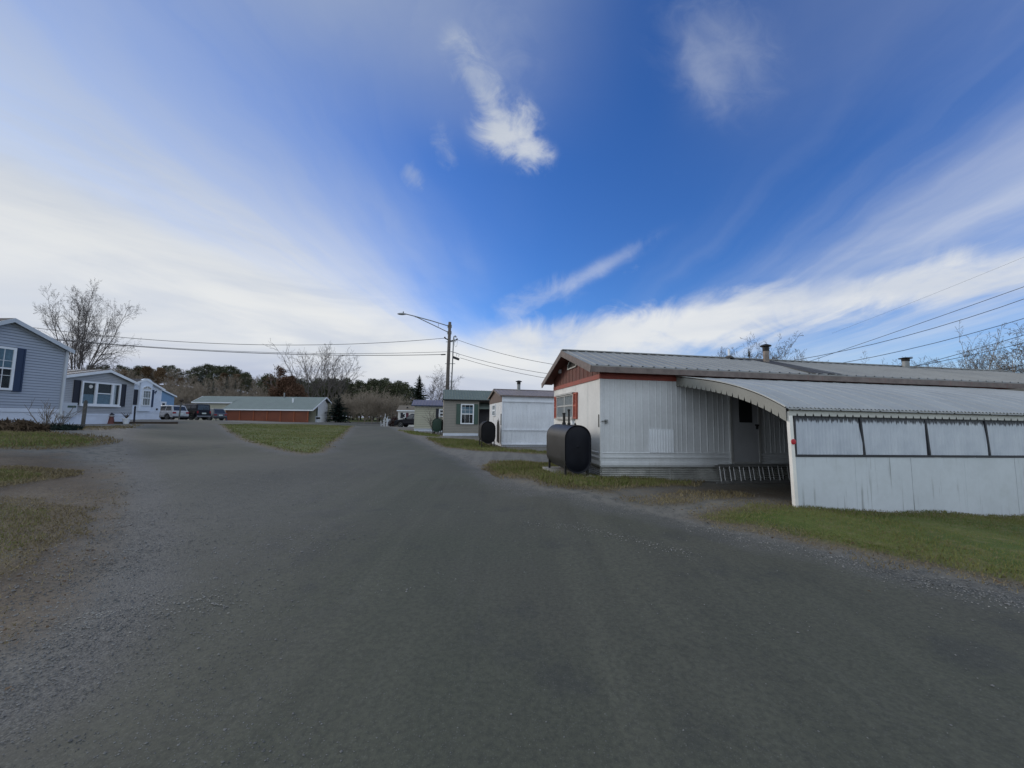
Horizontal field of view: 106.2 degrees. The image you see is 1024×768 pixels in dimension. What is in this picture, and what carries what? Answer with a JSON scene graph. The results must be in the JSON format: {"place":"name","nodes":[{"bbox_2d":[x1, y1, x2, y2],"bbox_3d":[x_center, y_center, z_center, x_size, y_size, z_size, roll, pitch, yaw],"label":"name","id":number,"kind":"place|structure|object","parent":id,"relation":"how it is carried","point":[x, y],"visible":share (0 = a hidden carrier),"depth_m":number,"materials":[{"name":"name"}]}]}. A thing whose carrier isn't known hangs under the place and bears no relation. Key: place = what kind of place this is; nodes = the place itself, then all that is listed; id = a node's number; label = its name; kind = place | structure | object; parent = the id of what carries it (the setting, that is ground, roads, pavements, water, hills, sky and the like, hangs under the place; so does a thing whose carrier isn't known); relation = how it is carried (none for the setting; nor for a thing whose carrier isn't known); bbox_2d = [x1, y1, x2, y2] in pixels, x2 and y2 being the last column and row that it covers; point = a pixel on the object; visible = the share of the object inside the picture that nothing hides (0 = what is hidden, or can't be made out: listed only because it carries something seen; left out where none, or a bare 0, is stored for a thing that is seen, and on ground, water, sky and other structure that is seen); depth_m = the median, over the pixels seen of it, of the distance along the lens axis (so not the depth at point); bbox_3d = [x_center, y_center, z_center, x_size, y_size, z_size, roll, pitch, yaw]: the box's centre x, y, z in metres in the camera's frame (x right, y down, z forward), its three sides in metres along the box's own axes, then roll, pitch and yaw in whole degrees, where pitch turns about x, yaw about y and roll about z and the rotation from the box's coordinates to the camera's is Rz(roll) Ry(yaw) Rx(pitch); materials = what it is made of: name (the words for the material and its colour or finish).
{"place":"outdoors","nodes":[
{"label":"outdoors","id":0,"kind":"place"},
{"bbox_2d":[160,385,252,404],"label":"hill","id":1,"kind":"structure","parent":0,"point":[189,401],"depth_m":94.90,"materials":[{"name":"brown plant"}]},
{"bbox_2d":[112,367,143,377],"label":"bare tree","id":2,"kind":"object","parent":1,"relation":"on","point":[128,372],"visible":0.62,"depth_m":104.46,"materials":[{"name":"brown plant"}]},
{"bbox_2d":[133,366,153,379],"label":"rusty tree","id":3,"kind":"object","parent":1,"relation":"on","point":[146,371],"visible":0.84,"depth_m":107.28,"materials":[{"name":"brown plant"}]},
{"bbox_2d":[152,367,168,383],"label":"rusty tree","id":4,"kind":"object","parent":1,"relation":"on","point":[160,372],"visible":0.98,"depth_m":108.38,"materials":[{"name":"brown plant"}]},
{"bbox_2d":[171,383,188,404],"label":"tall shrub","id":5,"kind":"object","parent":1,"relation":"on","point":[176,401],"visible":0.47,"depth_m":83.65,"materials":[{"name":"brown plant"}]},
{"bbox_2d":[174,386,194,401],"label":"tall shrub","id":6,"kind":"object","parent":1,"relation":"on","point":[184,395],"visible":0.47,"depth_m":88.77,"materials":[{"name":"brown plant"}]},
{"bbox_2d":[184,367,200,387],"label":"pine tree","id":7,"kind":"object","parent":1,"relation":"on","point":[194,369],"visible":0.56,"depth_m":115.98,"materials":[{"name":"green plant"}]},
{"bbox_2d":[184,385,218,403],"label":"tall shrub","id":8,"kind":"object","parent":1,"relation":"on","point":[194,397],"visible":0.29,"depth_m":79.51,"materials":[{"name":"brown plant"}]},
{"bbox_2d":[196,363,212,384],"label":"pine tree","id":9,"kind":"object","parent":1,"relation":"on","point":[206,367],"visible":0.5,"depth_m":117.14,"materials":[{"name":"green plant"}]},
{"bbox_2d":[204,365,221,384],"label":"pine tree","id":10,"kind":"object","parent":1,"relation":"on","point":[210,373],"visible":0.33,"depth_m":115.83,"materials":[{"name":"green plant"}]},
{"bbox_2d":[207,366,229,387],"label":"pine tree","id":11,"kind":"object","parent":1,"relation":"on","point":[220,369],"visible":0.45,"depth_m":112.60,"materials":[{"name":"green plant"}]},
{"bbox_2d":[216,373,228,388],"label":"rusty tree","id":12,"kind":"object","parent":1,"relation":"on","point":[222,377],"visible":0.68,"depth_m":104.97,"materials":[{"name":"brown plant"}]},
{"bbox_2d":[208,377,239,395],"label":"bare tree","id":13,"kind":"object","parent":1,"relation":"on","point":[218,384],"visible":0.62,"depth_m":97.34,"materials":[{"name":"brown plant"}]},
{"bbox_2d":[219,377,241,389],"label":"bare tree","id":14,"kind":"object","parent":1,"relation":"on","point":[232,379],"visible":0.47,"depth_m":101.83,"materials":[{"name":"brown plant"}]},
{"bbox_2d":[238,372,252,393],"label":"pine tree","id":15,"kind":"object","parent":1,"relation":"on","point":[245,374],"visible":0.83,"depth_m":112.95,"materials":[{"name":"green plant"}]},
{"bbox_2d":[249,384,267,394],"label":"bare tree","id":16,"kind":"object","parent":1,"relation":"on","point":[258,388],"visible":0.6,"depth_m":98.60,"materials":[{"name":"brown plant"}]},
{"bbox_2d":[255,373,275,396],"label":"pine tree","id":17,"kind":"object","parent":1,"relation":"on","point":[262,383],"visible":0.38,"depth_m":103.03,"materials":[{"name":"green plant"}]},
{"bbox_2d":[263,365,287,387],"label":"oak tree","id":18,"kind":"object","parent":1,"relation":"on","point":[280,373],"visible":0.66,"depth_m":82.61,"materials":[{"name":"brown plant"}]},
{"bbox_2d":[289,343,361,399],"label":"bare tree","id":19,"kind":"object","parent":1,"relation":"on","point":[312,382],"visible":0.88,"depth_m":81.62,"materials":[{"name":"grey plant"}]},
{"bbox_2d":[342,387,364,419],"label":"pine tree","id":20,"kind":"object","parent":1,"relation":"on","point":[353,391],"visible":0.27,"depth_m":86.96,"materials":[{"name":"green plant"}]},
{"bbox_2d":[359,378,381,415],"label":"pine tree","id":21,"kind":"object","parent":1,"relation":"on","point":[370,383],"visible":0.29,"depth_m":91.70,"materials":[{"name":"green plant"}]},
{"bbox_2d":[367,379,388,420],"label":"pine tree","id":22,"kind":"object","parent":1,"relation":"on","point":[380,383],"visible":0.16,"depth_m":91.67,"materials":[{"name":"green plant"}]},
{"bbox_2d":[369,385,392,420],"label":"pine tree","id":23,"kind":"object","parent":1,"relation":"on","point":[380,389],"visible":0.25,"depth_m":86.60,"materials":[{"name":"green plant"}]},
{"bbox_2d":[379,382,394,420],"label":"pine tree","id":24,"kind":"object","parent":1,"relation":"on","point":[388,386],"visible":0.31,"depth_m":90.92,"materials":[{"name":"green plant"}]},
{"bbox_2d":[387,387,400,419],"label":"pine tree","id":25,"kind":"object","parent":1,"relation":"on","point":[389,416],"visible":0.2,"depth_m":90.40,"materials":[{"name":"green plant"}]},
{"bbox_2d":[390,381,407,416],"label":"pine tree","id":26,"kind":"object","parent":1,"relation":"on","point":[397,384],"visible":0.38,"depth_m":91.33,"materials":[{"name":"green plant"}]},
{"bbox_2d":[402,387,419,404],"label":"pine tree","id":27,"kind":"object","parent":1,"relation":"on","point":[409,392],"visible":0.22,"depth_m":85.49,"materials":[{"name":"green plant"}]},
{"bbox_2d":[220,424,349,453],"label":"lawn island","id":28,"kind":"structure","parent":0,"point":[291,443],"depth_m":21.60,"materials":[{"name":"plant"}]},
{"bbox_2d":[0,420,1023,767],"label":"road","id":29,"kind":"structure","parent":0,"point":[578,658],"depth_m":2.81,"materials":[{"name":"asphalt"}]},
{"bbox_2d":[170,404,210,419],"bbox_3d":[-40.607,3.524,48.339,4.810,1.980,2.260,0,-5,12],"label":"parked car","id":30,"kind":"object","parent":29,"relation":"on","point":[203,411],"visible":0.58,"depth_m":47.44,"materials":[{"name":"black paint"}]},
{"bbox_2d":[194,409,226,419],"bbox_3d":[-41.523,4.198,52.796,4.210,1.600,2.160,-1,-5,16],"label":"parked car","id":31,"kind":"object","parent":29,"relation":"on","point":[220,414],"visible":0.64,"depth_m":52.10,"materials":[{"name":"blue paint"}]},
{"bbox_2d":[0,481,1023,669],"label":"pale grit","id":32,"kind":"object","parent":29,"relation":"on","point":[541,526],"visible":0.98,"depth_m":3.64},
{"bbox_2d":[0,417,1023,703],"bbox_3d":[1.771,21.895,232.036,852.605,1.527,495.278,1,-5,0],"label":"ground","id":33,"kind":"structure","parent":0,"point":[86,457],"depth_m":5.57,"materials":[{"name":"plant"}]},
{"bbox_2d":[0,416,51,431],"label":"bush","id":34,"kind":"object","parent":33,"relation":"on","point":[24,425],"visible":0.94,"depth_m":13.72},
{"bbox_2d":[0,318,74,424],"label":"mobile home","id":35,"kind":"object","parent":33,"relation":"on","point":[33,363],"visible":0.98,"depth_m":15.93,"materials":[{"name":"blue plastic"}]},
{"bbox_2d":[0,346,17,389],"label":"window","id":36,"kind":"structure","parent":35,"relation":"in","point":[8,355],"depth_m":15.24,"materials":[{"name":"white plastic"}]},
{"bbox_2d":[11,421,84,430],"bbox_3d":[-18.692,1.735,15.480,2.220,0.573,2.000,1,-5,0],"label":"raised bed","id":37,"kind":"object","parent":33,"relation":"on","point":[63,427],"visible":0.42,"depth_m":15.41,"materials":[{"name":"plant"}]},
{"bbox_2d":[24,398,86,425],"bbox_3d":[-18.195,1.254,15.479,1.367,1.409,1.891,-1,-5,20],"label":"bare shrub","id":38,"kind":"object","parent":33,"relation":"on","point":[55,420],"visible":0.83,"depth_m":15.37,"materials":[{"name":"brown plant"}]},
{"bbox_2d":[81,400,87,426],"bbox_3d":[-19.392,1.518,17.416,0.122,1.571,0.100,1,-5,0],"label":"post","id":39,"kind":"object","parent":33,"relation":"on","point":[83,419],"visible":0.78,"depth_m":17.40,"materials":[{"name":"brown wood"}]},
{"bbox_2d":[32,278,146,369],"bbox_3d":[-50.105,-4.187,45.396,7.280,17.431,7.639,1,-5,0],"label":"bare tree","id":40,"kind":"object","parent":33,"relation":"on","point":[81,348],"visible":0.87,"depth_m":45.57,"materials":[{"name":"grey plant"}]},
{"bbox_2d":[58,369,139,423],"bbox_3d":[-37.442,1.229,28.469,14.320,4.850,5.440,1,-5,0],"label":"mobile home","id":41,"kind":"object","parent":33,"relation":"on","point":[104,393],"visible":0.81,"depth_m":28.40,"materials":[{"name":"grey plastic"}]},
{"bbox_2d":[79,381,121,405],"bbox_3d":[-30.500,0.741,28.568,0.132,1.690,2.721,1,-5,0],"label":"window","id":42,"kind":"structure","parent":41,"relation":"in","point":[91,395],"depth_m":28.55,"materials":[{"name":"white plastic"}]},
{"bbox_2d":[121,412,131,423],"bbox_3d":[-29.772,2.595,29.603,0.788,0.937,0.588,6,-7,-44],"label":"flower pot","id":43,"kind":"object","parent":33,"relation":"on","point":[126,420],"visible":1,"depth_m":29.54,"materials":[{"name":"white plastic"}]},
{"bbox_2d":[114,422,177,423],"bbox_3d":[-31.179,3.064,29.538,8.400,0.360,1.320,5,-6,-38],"label":"raised bed","id":44,"kind":"object","parent":33,"relation":"on","point":[148,422],"visible":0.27,"depth_m":30.57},
{"bbox_2d":[107,413,114,423],"bbox_3d":[-30.591,2.656,29.352,0.492,0.953,0.492,1,-5,0],"label":"lighthouse ornament","id":45,"kind":"object","parent":44,"relation":"on","point":[111,419],"visible":0.94,"depth_m":29.25,"materials":[{"name":"red"}]},
{"bbox_2d":[130,379,165,419],"bbox_3d":[-45.262,1.908,40.084,14.302,5.088,4.400,0,-5,1],"label":"mobile home","id":46,"kind":"object","parent":33,"relation":"on","point":[147,398],"visible":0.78,"depth_m":40.22,"materials":[{"name":"white plastic"}]},
{"bbox_2d":[141,390,151,405],"bbox_3d":[-38.145,1.468,40.135,0.082,1.634,0.939,0,-5,1],"label":"window","id":47,"kind":"structure","parent":46,"relation":"in","point":[146,394],"depth_m":40.15,"materials":[{"name":"glass"}]},
{"bbox_2d":[159,390,176,418],"bbox_3d":[-55.868,3.273,55.577,10.270,5.203,5.100,1,-5,0],"label":"mobile home","id":48,"kind":"object","parent":33,"relation":"on","point":[167,397],"visible":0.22,"depth_m":56.89,"materials":[{"name":"blue plastic"}]},
{"bbox_2d":[159,405,188,419],"bbox_3d":[-41.273,3.411,45.839,4.710,1.720,2.240,0,-5,12],"label":"parked car","id":49,"kind":"object","parent":33,"relation":"on","point":[167,412],"visible":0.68,"depth_m":44.90,"materials":[{"name":"white paint"}]},
{"bbox_2d":[191,393,331,421],"bbox_3d":[-43.187,4.179,65.848,21.732,5.499,6.697,1,-5,0],"label":"home","id":50,"kind":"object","parent":33,"relation":"on","point":[287,409],"depth_m":64.31,"materials":[{"name":"green metal"},{"name":"red-brown siding"},{"name":"white vinyl"}]},
{"bbox_2d":[267,374,311,396],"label":"oak tree","id":51,"kind":"object","parent":33,"relation":"on","point":[287,386],"visible":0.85,"depth_m":75.22,"materials":[{"name":"brown plant"}]},
{"bbox_2d":[265,340,344,396],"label":"bare tree","id":52,"kind":"object","parent":33,"relation":"on","point":[315,378],"visible":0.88,"depth_m":80.53,"materials":[{"name":"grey plant"}]},
{"bbox_2d":[312,347,363,407],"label":"bare tree","id":53,"kind":"object","parent":33,"relation":"on","point":[339,382],"visible":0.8,"depth_m":84.33,"materials":[{"name":"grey plant"}]},
{"bbox_2d":[325,395,353,422],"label":"spruce tree","id":54,"kind":"object","parent":33,"relation":"on","point":[338,415],"visible":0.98,"depth_m":67.58,"materials":[{"name":"green plant"}]},
{"bbox_2d":[336,389,365,420],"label":"tall shrub","id":55,"kind":"object","parent":33,"relation":"on","point":[348,402],"visible":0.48,"depth_m":71.64,"materials":[{"name":"brown plant"}]},
{"bbox_2d":[342,393,377,422],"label":"tall shrub","id":56,"kind":"object","parent":33,"relation":"on","point":[355,411],"visible":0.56,"depth_m":69.59,"materials":[{"name":"brown plant"}]},
{"bbox_2d":[347,383,384,423],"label":"tall shrub","id":57,"kind":"object","parent":33,"relation":"on","point":[368,409],"visible":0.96,"depth_m":67.58,"materials":[{"name":"brown plant"}]},
{"bbox_2d":[357,389,391,423],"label":"tall shrub","id":58,"kind":"object","parent":33,"relation":"on","point":[371,418],"visible":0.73,"depth_m":68.58,"materials":[{"name":"brown plant"}]},
{"bbox_2d":[367,393,388,423],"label":"tall shrub","id":59,"kind":"object","parent":33,"relation":"on","point":[380,409],"visible":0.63,"depth_m":69.62,"materials":[{"name":"brown plant"}]},
{"bbox_2d":[362,382,399,422],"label":"tall shrub","id":60,"kind":"object","parent":33,"relation":"on","point":[382,397],"visible":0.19,"depth_m":77.31,"materials":[{"name":"brown plant"}]},
{"bbox_2d":[368,392,401,421],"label":"tall shrub","id":61,"kind":"object","parent":33,"relation":"on","point":[385,404],"visible":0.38,"depth_m":71.61,"materials":[{"name":"brown plant"}]},
{"bbox_2d":[375,395,404,417],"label":"tall shrub","id":62,"kind":"object","parent":33,"relation":"on","point":[390,410],"visible":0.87,"depth_m":69.64,"materials":[{"name":"brown plant"}]},
{"bbox_2d":[397,405,414,426],"bbox_3d":[-13.527,5.270,60.365,8.200,3.722,4.730,1,-5,-8],"label":"mobile home","id":63,"kind":"object","parent":33,"relation":"on","point":[407,410],"visible":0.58,"depth_m":57.98,"materials":[{"name":"beige"}]},
{"bbox_2d":[394,414,425,426],"bbox_3d":[-12.697,4.743,49.763,4.710,1.750,2.210,0,-5,8],"label":"parked car","id":64,"kind":"object","parent":33,"relation":"on","point":[407,421],"visible":0.53,"depth_m":49.01,"materials":[{"name":"black paint"}]},
{"bbox_2d":[406,374,427,404],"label":"spruce tree","id":65,"kind":"object","parent":33,"relation":"on","point":[417,395],"visible":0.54,"depth_m":83.91,"materials":[{"name":"green plant"}]},
{"bbox_2d":[397,311,459,389],"bbox_3d":[-7.790,-0.752,35.522,5.749,11.598,0.859,2,-5,-14],"label":"utility pole","id":66,"kind":"object","parent":33,"relation":"on","point":[449,333],"visible":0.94,"depth_m":36.20,"materials":[{"name":"brown wood"}]},
{"bbox_2d":[33,327,442,344],"bbox_3d":[-29.154,-4.967,33.549,45.951,2.724,0.040,1,-5,-7],"label":"overhead cable","id":67,"kind":"object","parent":66,"relation":"attached to","point":[222,343],"visible":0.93,"depth_m":33.82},
{"bbox_2d":[57,339,429,353],"bbox_3d":[-28.935,-3.950,33.458,45.960,1.979,0.033,1,-5,-7],"label":"overhead cable","id":68,"kind":"object","parent":66,"relation":"attached to","point":[266,352],"visible":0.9,"depth_m":34.35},
{"bbox_2d":[55,339,440,355],"bbox_3d":[-29.002,-3.856,33.451,45.804,2.017,0.051,1,-5,-7],"label":"overhead cable","id":69,"kind":"object","parent":66,"relation":"attached to","point":[242,352],"visible":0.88,"depth_m":34.00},
{"bbox_2d":[459,299,1022,363],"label":"overhead cable","id":70,"kind":"object","parent":66,"relation":"attached to","point":[819,355],"visible":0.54,"depth_m":25.57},
{"bbox_2d":[460,318,1023,373],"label":"overhead cable","id":71,"kind":"object","parent":66,"relation":"attached to","point":[843,362],"visible":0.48,"depth_m":25.06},
{"bbox_2d":[422,407,441,433],"bbox_3d":[-6.621,2.914,33.037,2.301,2.889,1.091,1,-5,-9],"label":"bare shrub","id":72,"kind":"object","parent":33,"relation":"on","point":[431,420],"visible":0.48,"depth_m":32.99,"materials":[{"name":"brown plant"}]},
{"bbox_2d":[432,416,442,433],"bbox_3d":[-6.192,3.483,32.161,0.749,1.638,1.530,1,-5,-3],"label":"oil tank","id":73,"kind":"object","parent":33,"relation":"on","point":[437,424],"visible":0.93,"depth_m":31.43,"materials":[{"name":"metal"}]},
{"bbox_2d":[420,364,464,399],"bbox_3d":[-11.246,1.933,62.221,7.108,10.435,7.510,1,-5,-10],"label":"bare tree","id":74,"kind":"object","parent":33,"relation":"on","point":[440,394],"visible":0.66,"depth_m":61.95,"materials":[{"name":"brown plant"}]},
{"bbox_2d":[411,400,476,431],"bbox_3d":[-5.184,3.571,40.736,10.325,3.978,4.835,2,-5,-10],"label":"mobile home","id":75,"kind":"object","parent":33,"relation":"on","point":[422,407],"visible":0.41,"depth_m":38.04,"materials":[{"name":"beige"}]},
{"bbox_2d":[442,389,491,435],"bbox_3d":[0.602,2.779,33.370,13.080,4.220,5.126,2,-5,-11],"label":"mobile home","id":76,"kind":"object","parent":33,"relation":"on","point":[466,412],"visible":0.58,"depth_m":30.21,"materials":[{"name":"beige plastic"}]},
{"bbox_2d":[460,404,473,423],"bbox_3d":[-3.509,2.357,30.183,1.033,1.582,0.082,2,-5,-11],"label":"window","id":77,"kind":"structure","parent":76,"relation":"in","point":[467,410],"depth_m":30.20,"materials":[{"name":"glass"}]},
{"bbox_2d":[479,409,488,424],"bbox_3d":[-2.328,3.015,31.734,0.850,2.000,0.030,2,-5,-11],"label":"door","id":78,"kind":"structure","parent":76,"relation":"in","point":[483,413],"depth_m":31.75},
{"bbox_2d":[479,417,495,446],"bbox_3d":[-1.321,2.588,20.188,0.739,1.675,1.530,1,-5,-9],"label":"oil tank","id":79,"kind":"object","parent":33,"relation":"on","point":[487,431],"visible":0.97,"depth_m":19.47,"materials":[{"name":"metal"}]},
{"bbox_2d":[3,447,1023,690],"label":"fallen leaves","id":80,"kind":"object","parent":33,"relation":"on","point":[6,688],"visible":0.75,"depth_m":4.26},
{"bbox_2d":[487,380,553,446],"bbox_3d":[6.272,2.141,24.055,15.142,4.251,4.520,2,-5,-12],"label":"mobile home","id":81,"kind":"object","parent":33,"relation":"on","point":[518,417],"visible":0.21,"depth_m":20.76,"materials":[{"name":"white metal"}]},
{"bbox_2d":[542,466,594,477],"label":"concrete slab","id":82,"kind":"structure","parent":33,"relation":"on","point":[555,468],"depth_m":10.40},
{"bbox_2d":[547,409,590,474],"bbox_3d":[1.452,1.566,10.112,0.661,1.781,1.789,1,-5,-9],"label":"oil tank","id":83,"kind":"object","parent":82,"relation":"on","point":[568,447],"visible":0.98,"depth_m":9.29,"materials":[{"name":"metal"}]},
{"bbox_2d":[714,464,790,483],"bbox_3d":[6.975,2.360,10.185,3.560,0.475,0.161,1,-5,-9],"label":"ladder","id":84,"kind":"object","parent":33,"relation":"on","point":[770,480],"visible":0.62,"depth_m":10.06,"materials":[{"name":"metal"}]},
{"bbox_2d":[711,330,803,359],"bbox_3d":[21.440,0.372,34.371,6.054,9.492,10.471,2,-5,-15],"label":"bare tree","id":85,"kind":"object","parent":33,"relation":"on","point":[790,346],"visible":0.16,"depth_m":32.37,"materials":[{"name":"brown plant"}]},
{"bbox_2d":[727,334,789,358],"bbox_3d":[25.654,0.273,39.997,7.385,10.842,7.802,1,-5,-5],"label":"bare tree","id":86,"kind":"object","parent":33,"relation":"on","point":[770,355],"visible":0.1,"depth_m":39.10,"materials":[{"name":"brown plant"}]},
{"bbox_2d":[541,344,1023,481],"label":"mobile home","id":87,"kind":"object","parent":33,"relation":"on","point":[638,414],"visible":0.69,"depth_m":10.20,"materials":[{"name":"white paint"}]},
{"bbox_2d":[556,394,572,417],"bbox_3d":[1.737,0.749,12.707,0.062,0.755,1.851,2,-5,-9],"label":"window","id":88,"kind":"structure","parent":87,"relation":"in","point":[565,402],"depth_m":12.68,"materials":[{"name":"glass"}]},
{"bbox_2d":[728,385,761,462],"bbox_3d":[6.244,1.013,10.293,0.899,2.185,0.100,2,-5,-9],"label":"door","id":89,"kind":"structure","parent":87,"relation":"in","point":[744,416],"depth_m":10.27,"materials":[{"name":"paint"}]},
{"bbox_2d":[676,376,1023,515],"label":"carport","id":90,"kind":"object","parent":33,"relation":"on","point":[885,447],"visible":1,"depth_m":7.20,"materials":[{"name":"metal"}]},
{"bbox_2d":[911,341,990,368],"bbox_3d":[32.730,0.843,29.712,6.647,7.946,3.998,24,-24,-77],"label":"bare tree","id":91,"kind":"object","parent":33,"relation":"on","point":[960,364],"visible":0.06,"depth_m":28.00,"materials":[{"name":"brown plant"}]},
{"bbox_2d":[926,331,1021,372],"bbox_3d":[34.357,0.564,28.096,6.008,8.348,5.687,2,-5,-15],"label":"bare tree","id":92,"kind":"object","parent":33,"relation":"on","point":[983,358],"visible":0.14,"depth_m":27.69,"materials":[{"name":"brown plant"}]},
{"bbox_2d":[955,321,1023,372],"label":"bare tree","id":93,"kind":"object","parent":33,"relation":"on","point":[994,348],"visible":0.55,"depth_m":22.77,"materials":[{"name":"brown plant"}]},
{"bbox_2d":[958,338,1023,372],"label":"bare tree","id":94,"kind":"object","parent":33,"relation":"on","point":[1022,359],"visible":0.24,"depth_m":26.95,"materials":[{"name":"brown plant"}]},
{"bbox_2d":[993,323,1023,372],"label":"bare tree","id":95,"kind":"object","parent":33,"relation":"on","point":[1017,353],"visible":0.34,"depth_m":25.37,"materials":[{"name":"brown plant"}]},
{"bbox_2d":[1005,322,1022,355],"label":"bare tree","id":96,"kind":"object","parent":33,"relation":"on","point":[1012,335],"visible":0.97,"depth_m":23.77,"materials":[{"name":"brown plant"}]},
{"bbox_2d":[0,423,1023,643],"bbox_3d":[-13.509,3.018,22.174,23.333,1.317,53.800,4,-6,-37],"label":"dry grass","id":97,"kind":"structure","parent":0,"point":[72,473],"depth_m":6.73,"materials":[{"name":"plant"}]},
{"bbox_2d":[0,423,1023,581],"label":"grass","id":98,"kind":"structure","parent":0,"point":[605,480],"depth_m":6.55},
{"bbox_2d":[0,467,1023,767],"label":"gravel","id":99,"kind":"structure","parent":0,"point":[42,655],"depth_m":3.49,"materials":[{"name":"gravel"}]},
{"bbox_2d":[0,0,1023,416],"label":"sky","id":100,"kind":"structure","parent":0,"point":[536,179],"materials":[{"name":"blue"}]},
{"bbox_2d":[462,343,1022,377],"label":"overhead cable","id":101,"kind":"object","parent":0,"point":[918,365],"visible":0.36,"depth_m":24.37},
{"bbox_2d":[811,287,1022,360],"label":"overhead cable","id":102,"kind":"object","parent":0,"point":[925,321],"visible":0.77,"depth_m":23.24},
{"bbox_2d":[916,335,1022,365],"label":"overhead cable","id":103,"kind":"object","parent":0,"point":[970,350],"visible":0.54,"depth_m":18.95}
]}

